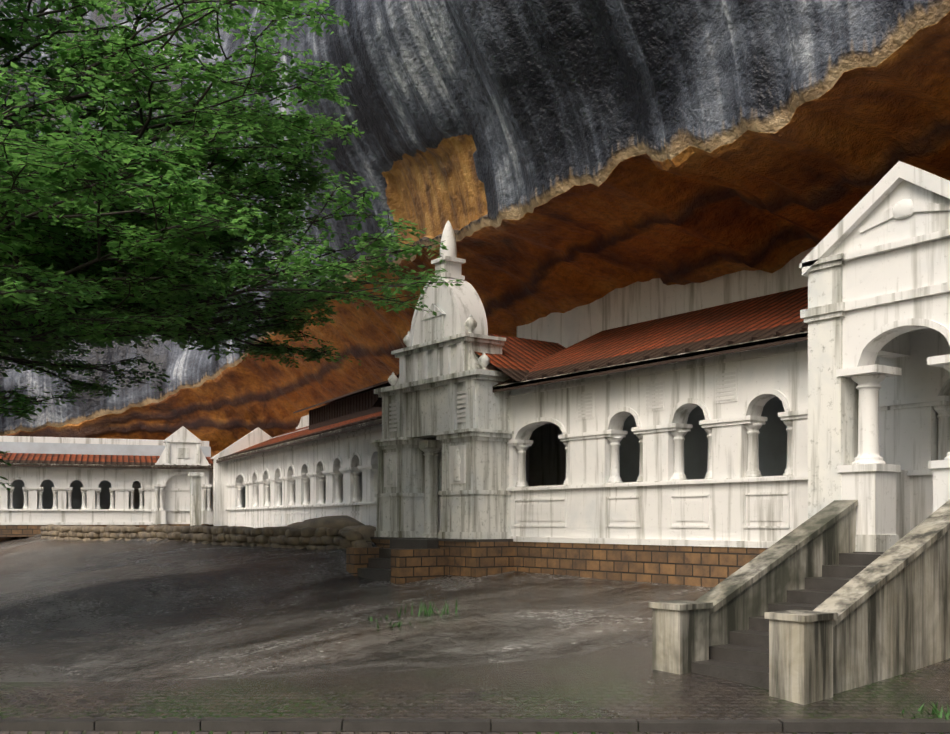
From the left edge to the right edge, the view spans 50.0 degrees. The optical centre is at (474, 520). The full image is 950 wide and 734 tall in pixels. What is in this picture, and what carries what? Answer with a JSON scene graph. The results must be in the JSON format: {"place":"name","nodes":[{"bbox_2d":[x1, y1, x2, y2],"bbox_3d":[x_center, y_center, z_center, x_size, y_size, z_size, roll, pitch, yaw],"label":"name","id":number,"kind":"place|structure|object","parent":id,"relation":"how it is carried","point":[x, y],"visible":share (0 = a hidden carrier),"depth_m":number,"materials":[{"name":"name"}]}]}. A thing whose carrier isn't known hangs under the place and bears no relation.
{"place":"outdoors","nodes":[
{"label":"outdoors","id":0,"kind":"place"},
{"bbox_2d":[0,0,462,490],"bbox_3d":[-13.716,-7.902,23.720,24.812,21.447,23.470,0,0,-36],"label":"tree","id":1,"kind":"object","parent":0,"point":[94,166],"depth_m":21.63,"materials":[{"name":"green plant"}]},
{"bbox_2d":[0,534,949,733],"bbox_3d":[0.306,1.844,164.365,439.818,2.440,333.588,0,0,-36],"label":"ground","id":2,"kind":"structure","parent":0,"point":[137,628],"depth_m":18.17,"materials":[{"name":"grey stone"}]},
{"bbox_2d":[0,436,212,536],"bbox_3d":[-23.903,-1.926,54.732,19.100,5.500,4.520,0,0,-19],"label":"wing","id":3,"kind":"structure","parent":2,"relation":"on","point":[68,481],"depth_m":54.84,"materials":[{"name":"white paint"}]},
{"bbox_2d":[152,426,212,525],"bbox_3d":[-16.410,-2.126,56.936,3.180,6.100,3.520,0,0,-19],"label":"gate","id":4,"kind":"structure","parent":3,"relation":"attached to","point":[182,445],"depth_m":55.52,"materials":[{"name":"paint"}]},
{"bbox_2d":[40,524,371,549],"bbox_3d":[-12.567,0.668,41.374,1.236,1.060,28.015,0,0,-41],"label":"rubble wall","id":5,"kind":"structure","parent":2,"relation":"on","point":[310,538],"depth_m":36.57,"materials":[{"name":"grey stone"}]},
{"bbox_2d":[286,515,375,540],"bbox_3d":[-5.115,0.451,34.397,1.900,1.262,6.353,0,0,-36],"label":"boulders","id":6,"kind":"object","parent":2,"relation":"on","point":[367,532],"visible":0.31,"depth_m":32.94,"materials":[{"name":"grey stone"}]},
{"bbox_2d":[188,380,529,527],"bbox_3d":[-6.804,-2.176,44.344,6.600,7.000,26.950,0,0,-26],"label":"wing","id":7,"kind":"structure","parent":2,"relation":"on","point":[321,461],"depth_m":43.61,"materials":[{"name":"white paint"}]},
{"bbox_2d":[346,220,564,583],"bbox_3d":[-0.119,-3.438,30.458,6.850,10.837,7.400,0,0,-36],"label":"shrine tower","id":8,"kind":"structure","parent":2,"relation":"on","point":[443,501],"depth_m":28.81,"materials":[{"name":"paint"}]},
{"bbox_2d":[0,0,949,456],"bbox_3d":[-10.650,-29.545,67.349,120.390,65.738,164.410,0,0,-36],"label":"overhang rock","id":9,"kind":"object","parent":2,"relation":"on","point":[550,156],"visible":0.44,"depth_m":25.55,"materials":[{"name":"grey stone"}]},
{"bbox_2d":[0,718,949,731],"bbox_3d":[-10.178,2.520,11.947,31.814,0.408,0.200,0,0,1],"label":"kerb","id":10,"kind":"structure","parent":2,"relation":"on","point":[512,725],"depth_m":11.76,"materials":[{"name":"stone"}]},
{"bbox_2d":[517,297,602,485],"bbox_3d":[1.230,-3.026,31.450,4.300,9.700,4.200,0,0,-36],"label":"wall","id":11,"kind":"structure","parent":2,"relation":"on","point":[575,325],"depth_m":32.62,"materials":[{"name":"paint"}]},
{"bbox_2d":[368,599,949,719],"bbox_3d":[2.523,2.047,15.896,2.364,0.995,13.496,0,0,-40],"label":"weeds","id":12,"kind":"object","parent":2,"relation":"on","point":[934,708],"visible":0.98,"depth_m":20.44,"materials":[{"name":"green plant"}]},
{"bbox_2d":[493,247,889,586],"bbox_3d":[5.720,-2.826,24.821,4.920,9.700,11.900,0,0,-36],"label":"wing","id":13,"kind":"structure","parent":2,"relation":"on","point":[677,414],"depth_m":24.10,"materials":[{"name":"white paint"}]},
{"bbox_2d":[649,161,949,704],"bbox_3d":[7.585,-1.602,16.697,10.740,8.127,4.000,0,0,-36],"label":"porch","id":14,"kind":"object","parent":2,"relation":"on","point":[845,586],"visible":0.98,"depth_m":15.74,"materials":[{"name":"paint"}]},
{"bbox_2d":[888,328,949,530],"bbox_3d":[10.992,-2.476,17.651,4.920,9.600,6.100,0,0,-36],"label":"wall","id":15,"kind":"structure","parent":2,"relation":"on","point":[919,403],"depth_m":18.49,"materials":[{"name":"paint"}]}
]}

